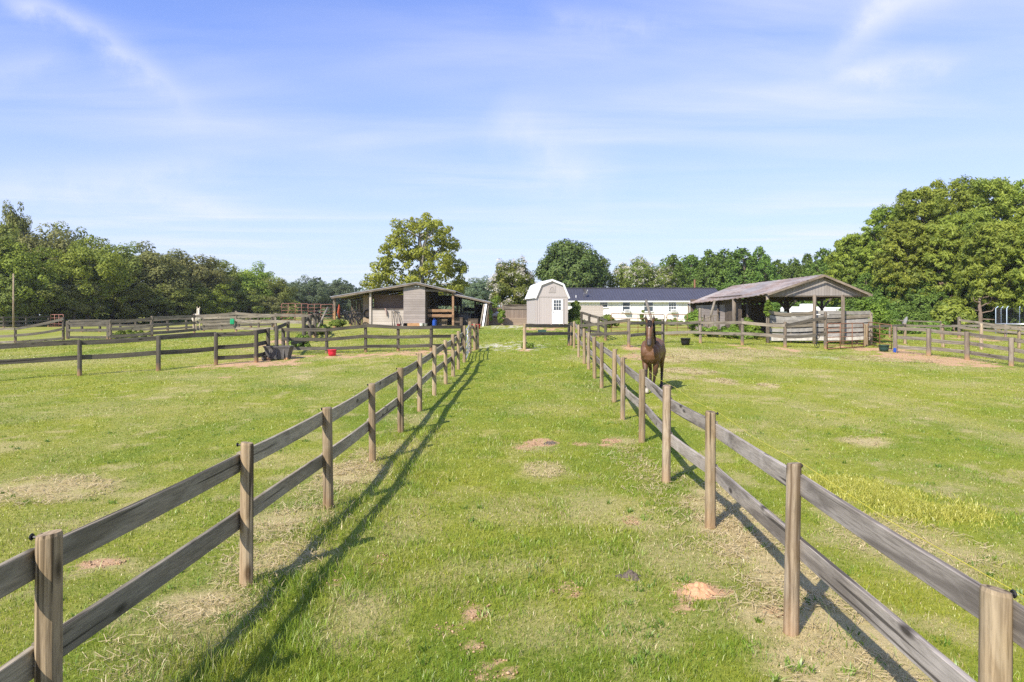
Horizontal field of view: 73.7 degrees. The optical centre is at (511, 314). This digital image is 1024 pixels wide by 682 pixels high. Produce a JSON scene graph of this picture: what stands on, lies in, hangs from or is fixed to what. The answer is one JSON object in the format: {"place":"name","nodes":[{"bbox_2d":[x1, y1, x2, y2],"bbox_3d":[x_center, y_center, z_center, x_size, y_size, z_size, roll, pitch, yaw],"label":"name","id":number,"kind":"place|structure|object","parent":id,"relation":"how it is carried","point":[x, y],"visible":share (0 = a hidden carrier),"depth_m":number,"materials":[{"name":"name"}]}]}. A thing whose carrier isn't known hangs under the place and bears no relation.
{"place":"outdoors","nodes":[
{"label":"outdoors","id":0,"kind":"place"},
{"bbox_2d":[0,316,1023,681],"bbox_3d":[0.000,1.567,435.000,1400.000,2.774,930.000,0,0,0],"label":"ground","id":1,"kind":"structure","parent":0,"point":[594,506],"depth_m":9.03,"materials":[{"name":"green plant"}]},
{"bbox_2d":[0,221,20,289],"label":"oak tree","id":2,"kind":"object","parent":1,"relation":"on","point":[5,232],"visible":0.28,"depth_m":84.71,"materials":[{"name":"green plant"}]},
{"bbox_2d":[0,271,32,326],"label":"oak tree","id":3,"kind":"object","parent":1,"relation":"on","point":[18,303],"visible":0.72,"depth_m":81.00,"materials":[{"name":"green plant"}]},
{"bbox_2d":[0,200,32,242],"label":"oak tree","id":4,"kind":"object","parent":1,"relation":"on","point":[22,224],"visible":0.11,"depth_m":96.48,"materials":[{"name":"green plant"}]},
{"bbox_2d":[0,316,49,327],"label":"board fence","id":5,"kind":"object","parent":1,"relation":"on","point":[26,321],"visible":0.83,"depth_m":80.25,"materials":[{"name":"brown wood"}]},
{"bbox_2d":[0,317,64,343],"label":"board fence","id":6,"kind":"object","parent":1,"relation":"on","point":[15,335],"visible":0.89,"depth_m":47.03,"materials":[{"name":"grey wood"}]},
{"bbox_2d":[66,320,108,338],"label":"board gate","id":7,"kind":"structure","parent":6,"relation":"attached to","point":[68,329],"depth_m":46.84,"materials":[{"name":"grey wood"}]},
{"bbox_2d":[0,238,67,326],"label":"leafy tree","id":8,"kind":"object","parent":1,"relation":"on","point":[24,265],"visible":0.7,"depth_m":82.92,"materials":[{"name":"green plant"}]},
{"bbox_2d":[2,273,73,323],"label":"oak tree","id":9,"kind":"object","parent":1,"relation":"on","point":[46,309],"visible":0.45,"depth_m":84.99,"materials":[{"name":"green plant"}]},
{"bbox_2d":[13,222,91,315],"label":"oak tree","id":10,"kind":"object","parent":1,"relation":"on","point":[53,243],"visible":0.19,"depth_m":93.97,"materials":[{"name":"green plant"}]},
{"bbox_2d":[32,220,109,266],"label":"oak tree","id":11,"kind":"object","parent":1,"relation":"on","point":[102,244],"visible":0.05,"depth_m":104.27,"materials":[{"name":"green plant"}]},
{"bbox_2d":[45,276,107,319],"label":"oak tree","id":12,"kind":"object","parent":1,"relation":"on","point":[83,308],"visible":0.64,"depth_m":88.94,"materials":[{"name":"green plant"}]},
{"bbox_2d":[50,235,136,318],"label":"leafy tree","id":13,"kind":"object","parent":1,"relation":"on","point":[110,264],"visible":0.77,"depth_m":90.33,"materials":[{"name":"green plant"}]},
{"bbox_2d":[0,332,217,375],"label":"board fence","id":14,"kind":"object","parent":1,"relation":"on","point":[158,352],"visible":0.95,"depth_m":24.16,"materials":[{"name":"brown wood"}]},
{"bbox_2d":[86,242,147,319],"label":"oak tree","id":15,"kind":"object","parent":1,"relation":"on","point":[126,256],"visible":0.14,"depth_m":99.66,"materials":[{"name":"green plant"}]},
{"bbox_2d":[97,277,158,323],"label":"oak tree","id":16,"kind":"object","parent":1,"relation":"on","point":[126,309],"visible":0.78,"depth_m":97.11,"materials":[{"name":"green plant"}]},
{"bbox_2d":[0,312,292,325],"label":"tall grass","id":17,"kind":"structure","parent":1,"relation":"on","point":[104,317],"depth_m":99.22,"materials":[{"name":"green plant"}]},
{"bbox_2d":[125,240,190,316],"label":"oak tree","id":18,"kind":"object","parent":1,"relation":"on","point":[153,269],"visible":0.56,"depth_m":102.36,"materials":[{"name":"green plant"}]},
{"bbox_2d":[130,281,208,322],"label":"oak tree","id":19,"kind":"object","parent":1,"relation":"on","point":[165,306],"visible":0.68,"depth_m":102.58,"materials":[{"name":"green plant"}]},
{"bbox_2d":[68,315,274,331],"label":"board fence","id":20,"kind":"object","parent":1,"relation":"on","point":[167,328],"visible":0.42,"depth_m":65.86,"materials":[{"name":"grey wood"}]},
{"bbox_2d":[160,247,205,308],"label":"oak tree","id":21,"kind":"object","parent":1,"relation":"on","point":[179,253],"visible":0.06,"depth_m":111.09,"materials":[{"name":"green plant"}]},
{"bbox_2d":[161,253,233,314],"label":"oak tree","id":22,"kind":"object","parent":1,"relation":"on","point":[200,270],"visible":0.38,"depth_m":110.83,"materials":[{"name":"green plant"}]},
{"bbox_2d":[178,281,236,314],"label":"leafy tree","id":23,"kind":"object","parent":1,"relation":"on","point":[216,299],"visible":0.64,"depth_m":108.78,"materials":[{"name":"green plant"}]},
{"bbox_2d":[109,311,312,338],"bbox_3d":[-20.259,0.799,48.559,13.114,2.142,6.358,0,0,-7],"label":"board fence","id":24,"kind":"object","parent":1,"relation":"on","point":[194,322],"visible":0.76,"depth_m":48.87,"materials":[{"name":"grey wood"}]},
{"bbox_2d":[201,258,243,313],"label":"oak tree","id":25,"kind":"object","parent":1,"relation":"on","point":[235,284],"visible":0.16,"depth_m":118.21,"materials":[{"name":"green plant"}]},
{"bbox_2d":[0,326,465,681],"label":"board fence","id":26,"kind":"object","parent":1,"relation":"on","point":[47,558],"visible":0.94,"depth_m":4.85,"materials":[{"name":"brown wood"}]},
{"bbox_2d":[202,316,272,330],"bbox_3d":[-22.895,0.797,56.989,5.898,1.497,0.216,0,0,0],"label":"board fence","id":27,"kind":"object","parent":1,"relation":"on","point":[221,324],"visible":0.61,"depth_m":56.88,"materials":[{"name":"grey wood"}]},
{"bbox_2d":[218,328,269,362],"bbox_3d":[-10.565,1.317,27.352,0.842,1.499,2.430,0,0,35],"label":"board fence","id":28,"kind":"object","parent":1,"relation":"on","point":[256,355],"visible":0.89,"depth_m":27.18,"materials":[{"name":"grey wood"}]},
{"bbox_2d":[219,288,268,319],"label":"oak tree","id":29,"kind":"object","parent":1,"relation":"on","point":[241,297],"visible":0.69,"depth_m":116.13,"materials":[{"name":"green plant"}]},
{"bbox_2d":[224,270,272,315],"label":"leafy tree","id":30,"kind":"object","parent":1,"relation":"on","point":[248,281],"visible":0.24,"depth_m":120.78,"materials":[{"name":"green plant"}]},
{"bbox_2d":[239,261,279,295],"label":"leafy tree","id":31,"kind":"object","parent":1,"relation":"on","point":[261,274],"visible":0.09,"depth_m":130.65,"materials":[{"name":"green plant"}]},
{"bbox_2d":[247,296,288,313],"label":"oak tree","id":32,"kind":"object","parent":1,"relation":"on","point":[272,307],"visible":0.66,"depth_m":118.22,"materials":[{"name":"green plant"}]},
{"bbox_2d":[256,277,298,313],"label":"oak tree","id":33,"kind":"object","parent":1,"relation":"on","point":[283,292],"visible":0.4,"depth_m":126.66,"materials":[{"name":"green plant"}]},
{"bbox_2d":[263,345,294,359],"bbox_3d":[-9.681,1.622,28.372,1.102,0.640,0.660,0,0,0],"label":"water trough","id":34,"kind":"object","parent":1,"relation":"on","point":[284,352],"visible":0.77,"depth_m":28.11,"materials":[{"name":"grey plastic"}]},
{"bbox_2d":[274,321,289,344],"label":"board fence","id":35,"kind":"object","parent":1,"relation":"on","point":[278,327],"visible":0.7,"depth_m":31.67,"materials":[{"name":"grey wood"}]},
{"bbox_2d":[286,274,331,313],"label":"oak tree","id":36,"kind":"object","parent":1,"relation":"on","point":[311,291],"visible":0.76,"depth_m":163.16,"materials":[{"name":"green plant"}]},
{"bbox_2d":[302,313,322,342],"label":"board fence","id":37,"kind":"object","parent":1,"relation":"on","point":[316,318],"visible":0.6,"depth_m":39.99,"materials":[{"name":"wood"}]},
{"bbox_2d":[318,279,358,318],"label":"oak tree","id":38,"kind":"object","parent":1,"relation":"on","point":[338,287],"visible":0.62,"depth_m":170.26,"materials":[{"name":"green plant"}]},
{"bbox_2d":[281,324,463,353],"bbox_3d":[-6.340,1.185,31.630,8.401,1.513,1.092,0,0,-12],"label":"board fence","id":39,"kind":"object","parent":1,"relation":"on","point":[398,337],"visible":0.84,"depth_m":31.37,"materials":[{"name":"grey wood"}]},
{"bbox_2d":[287,277,490,318],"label":"woods","id":40,"kind":"object","parent":1,"relation":"on","point":[318,312],"visible":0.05,"depth_m":187.16,"materials":[{"name":"green plant"}]},
{"bbox_2d":[330,282,493,327],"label":"stable barn","id":41,"kind":"structure","parent":1,"relation":"on","point":[415,303],"depth_m":56.58,"materials":[{"name":"grey wood"}]},
{"bbox_2d":[359,212,470,306],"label":"sycamore tree","id":42,"kind":"object","parent":1,"relation":"on","point":[421,253],"visible":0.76,"depth_m":74.99,"materials":[{"name":"green plant"}]},
{"bbox_2d":[81,438,782,681],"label":"soil crumbs","id":43,"kind":"object","parent":1,"relation":"on","point":[483,646],"visible":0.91,"depth_m":5.83,"materials":[{"name":"brown soil"}]},
{"bbox_2d":[468,321,478,352],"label":"board fence","id":44,"kind":"object","parent":1,"relation":"on","point":[475,335],"visible":0.91,"depth_m":32.37,"materials":[{"name":"brown wood"}]},
{"bbox_2d":[465,275,492,307],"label":"oak tree","id":45,"kind":"object","parent":1,"relation":"on","point":[478,290],"visible":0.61,"depth_m":173.03,"materials":[{"name":"green plant"}]},
{"bbox_2d":[0,348,1005,681],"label":"straw","id":46,"kind":"object","parent":1,"relation":"on","point":[682,502],"visible":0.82,"depth_m":7.07,"materials":[{"name":"beige plant"}]},
{"bbox_2d":[490,318,527,324],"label":"retaining wall","id":47,"kind":"structure","parent":1,"relation":"on","point":[513,321],"depth_m":57.35,"materials":[{"name":"concrete"}]},
{"bbox_2d":[502,305,526,317],"bbox_3d":[0.282,-0.177,58.990,2.312,1.346,0.220,0,0,0],"label":"picket panel","id":48,"kind":"object","parent":47,"relation":"on","point":[516,311],"visible":0.82,"depth_m":58.98,"materials":[{"name":"brown wood"}]},
{"bbox_2d":[486,256,537,308],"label":"crepe myrtle","id":49,"kind":"object","parent":1,"relation":"on","point":[514,282],"visible":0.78,"depth_m":70.62,"materials":[{"name":"green plant"}]},
{"bbox_2d":[523,324,569,348],"bbox_3d":[1.759,1.119,33.767,3.417,1.366,0.185,0,0,-45],"label":"board fence","id":50,"kind":"object","parent":1,"relation":"on","point":[525,333],"visible":0.89,"depth_m":33.48,"materials":[{"name":"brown wood"}]},
{"bbox_2d":[525,279,569,324],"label":"garden shed","id":51,"kind":"structure","parent":1,"relation":"on","point":[547,302],"depth_m":52.12,"materials":[{"name":"beige wood"}]},
{"bbox_2d":[552,299,562,323],"bbox_3d":[3.472,-0.216,52.112,0.860,1.895,0.128,0,0,-9],"label":"door","id":52,"kind":"structure","parent":51,"relation":"in","point":[557,304],"depth_m":52.13,"materials":[{"name":"white paint"}]},
{"bbox_2d":[531,238,612,287],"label":"magnolia tree","id":53,"kind":"object","parent":1,"relation":"on","point":[569,264],"visible":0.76,"depth_m":92.22,"materials":[{"name":"green plant"}]},
{"bbox_2d":[569,300,580,322],"bbox_3d":[5.104,-0.003,54.000,1.232,2.247,1.028,0,0,-29],"label":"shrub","id":54,"kind":"object","parent":1,"relation":"on","point":[575,310],"visible":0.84,"depth_m":53.72,"materials":[{"name":"green plant"}]},
{"bbox_2d":[580,305,603,322],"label":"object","id":55,"kind":"object","parent":1,"relation":"on","point":[597,310],"visible":0.53,"depth_m":67.98,"materials":[{"name":"white wood"}]},
{"bbox_2d":[580,312,606,340],"bbox_3d":[5.097,0.722,40.800,0.721,1.814,4.745,0,0,-11],"label":"board fence","id":56,"kind":"object","parent":1,"relation":"on","point":[582,321],"visible":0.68,"depth_m":41.87,"materials":[{"name":"grey wood"}]},
{"bbox_2d":[570,318,628,345],"bbox_3d":[4.368,0.979,34.537,3.199,1.591,0.421,0,0,27],"label":"board fence","id":57,"kind":"object","parent":1,"relation":"on","point":[599,334],"visible":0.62,"depth_m":34.38,"materials":[{"name":"grey wood"}]},
{"bbox_2d":[607,254,667,287],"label":"crepe myrtle","id":58,"kind":"object","parent":1,"relation":"on","point":[638,273],"visible":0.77,"depth_m":94.40,"materials":[{"name":"green plant"}]},
{"bbox_2d":[566,280,717,321],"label":"ranch house","id":59,"kind":"structure","parent":1,"relation":"on","point":[664,301],"depth_m":82.00,"materials":[{"name":"metal"}]},
{"bbox_2d":[641,315,665,393],"bbox_3d":[3.929,1.094,19.120,0.617,2.195,2.399,0,0,19],"label":"horse","id":60,"kind":"object","parent":1,"relation":"on","point":[653,350],"visible":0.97,"depth_m":18.58},
{"bbox_2d":[655,264,677,287],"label":"crepe myrtle","id":61,"kind":"object","parent":1,"relation":"on","point":[667,274],"visible":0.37,"depth_m":98.20,"materials":[{"name":"green plant"}]},
{"bbox_2d":[665,254,692,287],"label":"cedar tree","id":62,"kind":"object","parent":1,"relation":"on","point":[682,280],"visible":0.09,"depth_m":103.10,"materials":[{"name":"green plant"}]},
{"bbox_2d":[684,308,702,330],"bbox_3d":[12.964,0.388,48.921,1.560,1.709,1.323,0,0,-40],"label":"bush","id":63,"kind":"object","parent":1,"relation":"on","point":[693,316],"visible":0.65,"depth_m":48.65,"materials":[{"name":"green plant"}]},
{"bbox_2d":[679,254,712,287],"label":"cedar tree","id":64,"kind":"object","parent":1,"relation":"on","point":[692,259],"visible":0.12,"depth_m":106.94,"materials":[{"name":"green plant"}]},
{"bbox_2d":[682,582,715,598],"bbox_3d":[1.601,2.344,5.841,0.346,0.079,0.373,0,0,0],"label":"clay mound","id":65,"kind":"object","parent":1,"relation":"on","point":[699,589],"visible":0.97,"depth_m":5.80,"materials":[{"name":"beige soil"}]},
{"bbox_2d":[690,249,727,290],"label":"cedar tree","id":66,"kind":"object","parent":1,"relation":"on","point":[711,270],"visible":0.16,"depth_m":104.80,"materials":[{"name":"green plant"}]},
{"bbox_2d":[693,326,738,337],"bbox_3d":[12.818,1.088,42.493,2.022,0.833,2.706,0,0,-43],"label":"shrub","id":67,"kind":"object","parent":1,"relation":"on","point":[722,329],"visible":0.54,"depth_m":42.29,"materials":[{"name":"green plant"}]},
{"bbox_2d":[705,247,742,287],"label":"cedar tree","id":68,"kind":"object","parent":1,"relation":"on","point":[722,257],"visible":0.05,"depth_m":109.14,"materials":[{"name":"green plant"}]},
{"bbox_2d":[627,312,826,348],"bbox_3d":[10.762,0.885,35.859,10.369,2.050,3.205,0,0,-5],"label":"board fence","id":69,"kind":"object","parent":1,"relation":"on","point":[742,333],"visible":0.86,"depth_m":35.84,"materials":[{"name":"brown wood"}]},
{"bbox_2d":[709,246,779,311],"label":"cedar tree","id":70,"kind":"object","parent":1,"relation":"on","point":[732,277],"visible":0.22,"depth_m":102.56,"materials":[{"name":"green plant"}]},
{"bbox_2d":[752,254,783,311],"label":"cedar tree","id":71,"kind":"object","parent":1,"relation":"on","point":[763,261],"visible":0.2,"depth_m":100.26,"materials":[{"name":"green plant"}]},
{"bbox_2d":[686,274,872,345],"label":"open barn","id":72,"kind":"structure","parent":1,"relation":"on","point":[725,304],"depth_m":43.14,"materials":[{"name":"metal"}]},
{"bbox_2d":[781,256,803,278],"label":"cedar tree","id":73,"kind":"object","parent":1,"relation":"on","point":[792,266],"visible":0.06,"depth_m":109.58,"materials":[{"name":"green plant"}]},
{"bbox_2d":[573,321,1023,681],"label":"board fence","id":74,"kind":"object","parent":1,"relation":"on","point":[998,612],"visible":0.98,"depth_m":4.61,"materials":[{"name":"brown wood"}]},
{"bbox_2d":[780,304,825,316],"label":"camper trailer","id":75,"kind":"object","parent":1,"relation":"on","point":[802,308],"visible":0.23,"depth_m":72.80,"materials":[{"name":"white paint"}]},
{"bbox_2d":[794,253,817,277],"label":"cedar tree","id":76,"kind":"object","parent":1,"relation":"on","point":[806,263],"visible":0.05,"depth_m":99.89,"materials":[{"name":"green plant"}]},
{"bbox_2d":[789,247,830,306],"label":"cedar tree","id":77,"kind":"object","parent":1,"relation":"on","point":[812,270],"visible":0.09,"depth_m":91.42,"materials":[{"name":"green plant"}]},
{"bbox_2d":[770,310,870,343],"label":"board wall","id":78,"kind":"structure","parent":1,"relation":"on","point":[834,317],"depth_m":38.68,"materials":[{"name":"grey wood"}]},
{"bbox_2d":[826,323,863,348],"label":"pipe gate","id":79,"kind":"structure","parent":1,"relation":"on","point":[852,336],"depth_m":34.98,"materials":[{"name":"grey metal"}]},
{"bbox_2d":[823,239,871,306],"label":"pine tree","id":80,"kind":"object","parent":1,"relation":"on","point":[829,259],"visible":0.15,"depth_m":75.78,"materials":[{"name":"green plant"}]},
{"bbox_2d":[828,232,880,309],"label":"pine tree","id":81,"kind":"object","parent":1,"relation":"on","point":[846,243],"visible":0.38,"depth_m":73.09,"materials":[{"name":"green plant"}]},
{"bbox_2d":[836,272,885,310],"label":"cedar tree","id":82,"kind":"object","parent":1,"relation":"on","point":[850,301],"visible":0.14,"depth_m":65.62,"materials":[{"name":"green plant"}]},
{"bbox_2d":[854,297,900,342],"bbox_3d":[21.862,0.449,40.975,2.323,2.972,1.712,0,0,0],"label":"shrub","id":83,"kind":"object","parent":1,"relation":"on","point":[879,312],"visible":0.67,"depth_m":40.70,"materials":[{"name":"green plant"}]},
{"bbox_2d":[850,204,921,285],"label":"broadleaf tree","id":84,"kind":"object","parent":1,"relation":"on","point":[879,216],"visible":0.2,"depth_m":71.43,"materials":[{"name":"green plant"}]},
{"bbox_2d":[863,271,921,323],"bbox_3d":[35.742,-0.335,64.120,7.480,8.789,7.193,0,0,-42],"label":"cedar tree","id":85,"kind":"object","parent":1,"relation":"on","point":[877,292],"visible":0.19,"depth_m":62.89,"materials":[{"name":"green plant"}]},
{"bbox_2d":[773,469,1023,534],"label":"yellow weeds","id":86,"kind":"object","parent":1,"relation":"on","point":[884,497],"visible":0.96,"depth_m":8.57,"materials":[{"name":"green plant"}]},
{"bbox_2d":[870,221,940,305],"bbox_3d":[36.326,-3.417,63.004,5.852,10.540,5.761,0,0,0],"label":"broadleaf tree","id":87,"kind":"object","parent":1,"relation":"on","point":[902,240],"visible":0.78,"depth_m":61.91,"materials":[{"name":"green plant"}]},
{"bbox_2d":[873,186,955,270],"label":"broadleaf tree","id":88,"kind":"object","parent":1,"relation":"on","point":[925,209],"visible":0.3,"depth_m":68.64,"materials":[{"name":"green plant"}]},
{"bbox_2d":[881,320,951,333],"bbox_3d":[30.971,1.193,52.856,5.778,1.489,9.649,0,0,27],"label":"bush","id":89,"kind":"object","parent":1,"relation":"on","point":[918,332],"depth_m":51.03,"materials":[{"name":"green plant"}]},
{"bbox_2d":[895,273,940,323],"bbox_3d":[37.158,-0.167,62.001,6.675,8.008,6.412,0,0,29],"label":"cedar tree","id":90,"kind":"object","parent":1,"relation":"on","point":[914,309],"visible":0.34,"depth_m":60.60,"materials":[{"name":"green plant"}]},
{"bbox_2d":[903,223,977,305],"bbox_3d":[38.973,-3.227,61.940,6.131,10.198,6.040,0,0,0],"label":"pine tree","id":91,"kind":"object","parent":1,"relation":"on","point":[947,241],"visible":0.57,"depth_m":60.56,"materials":[{"name":"green plant"}]},
{"bbox_2d":[918,291,964,329],"bbox_3d":[37.628,0.485,60.144,4.458,5.093,5.059,0,0,42],"label":"cedar tree","id":92,"kind":"object","parent":1,"relation":"on","point":[940,294],"visible":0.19,"depth_m":59.73,"materials":[{"name":"green plant"}]},
{"bbox_2d":[868,323,1023,349],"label":"board fence","id":93,"kind":"object","parent":1,"relation":"on","point":[981,326],"visible":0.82,"depth_m":37.99,"materials":[{"name":"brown wood"}]},
{"bbox_2d":[929,295,978,330],"bbox_3d":[35.554,0.190,55.026,3.181,3.511,2.900,0,0,0],"label":"bush","id":94,"kind":"object","parent":1,"relation":"on","point":[951,311],"visible":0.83,"depth_m":54.26,"materials":[{"name":"green plant"}]},
{"bbox_2d":[893,327,1023,365],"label":"board fence","id":95,"kind":"object","parent":1,"relation":"on","point":[967,352],"visible":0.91,"depth_m":30.50,"materials":[{"name":"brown wood"}]},
{"bbox_2d":[926,174,998,220],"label":"pine tree","id":96,"kind":"object","parent":1,"relation":"on","point":[957,183],"visible":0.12,"depth_m":69.05,"materials":[{"name":"green plant"}]},
{"bbox_2d":[937,210,992,295],"bbox_3d":[42.538,-4.020,63.848,6.966,11.721,7.552,0,0,0],"label":"tree","id":97,"kind":"object","parent":1,"relation":"on","point":[964,222],"visible":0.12,"depth_m":62.99,"materials":[{"name":"green plant"}]},
{"bbox_2d":[972,296,994,327],"bbox_3d":[39.148,-0.094,56.918,2.016,3.455,0.565,0,0,0],"label":"dead tree","id":98,"kind":"object","parent":1,"relation":"on","point":[980,314],"visible":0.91,"depth_m":56.87,"materials":[{"name":"brown wood"}]},
{"bbox_2d":[950,177,1023,226],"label":"pine tree","id":99,"kind":"object","parent":1,"relation":"on","point":[996,191],"visible":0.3,"depth_m":67.30,"materials":[{"name":"green plant"}]},
{"bbox_2d":[952,220,1023,329],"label":"pine tree","id":100,"kind":"object","parent":1,"relation":"on","point":[989,238],"visible":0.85,"depth_m":56.95,"materials":[{"name":"green plant"}]},
{"bbox_2d":[957,317,1023,337],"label":"board fence","id":101,"kind":"object","parent":1,"relation":"on","point":[959,320],"visible":0.77,"depth_m":45.20,"materials":[{"name":"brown wood"}]},
{"bbox_2d":[974,289,1021,329],"bbox_3d":[43.382,0.257,60.074,6.358,6.273,7.632,0,0,-8],"label":"cedar tree","id":102,"kind":"object","parent":1,"relation":"on","point":[989,315],"visible":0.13,"depth_m":59.08,"materials":[{"name":"green plant"}]},
{"bbox_2d":[992,178,1023,222],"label":"pine tree","id":103,"kind":"object","parent":1,"relation":"on","point":[1019,188],"visible":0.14,"depth_m":68.73,"materials":[{"name":"green plant"}]},
{"bbox_2d":[995,306,1023,333],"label":"trampoline","id":104,"kind":"object","parent":1,"relation":"on","point":[1002,322],"visible":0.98,"depth_m":50.74,"materials":[{"name":"metal"}]},
{"bbox_2d":[996,227,1023,313],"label":"pine tree","id":105,"kind":"object","parent":1,"relation":"on","point":[1016,269],"visible":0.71,"depth_m":55.81,"materials":[{"name":"green plant"}]},
{"bbox_2d":[0,0,1023,314],"label":"sky","id":106,"kind":"structure","parent":0,"point":[289,136],"materials":[{"name":"blue"}]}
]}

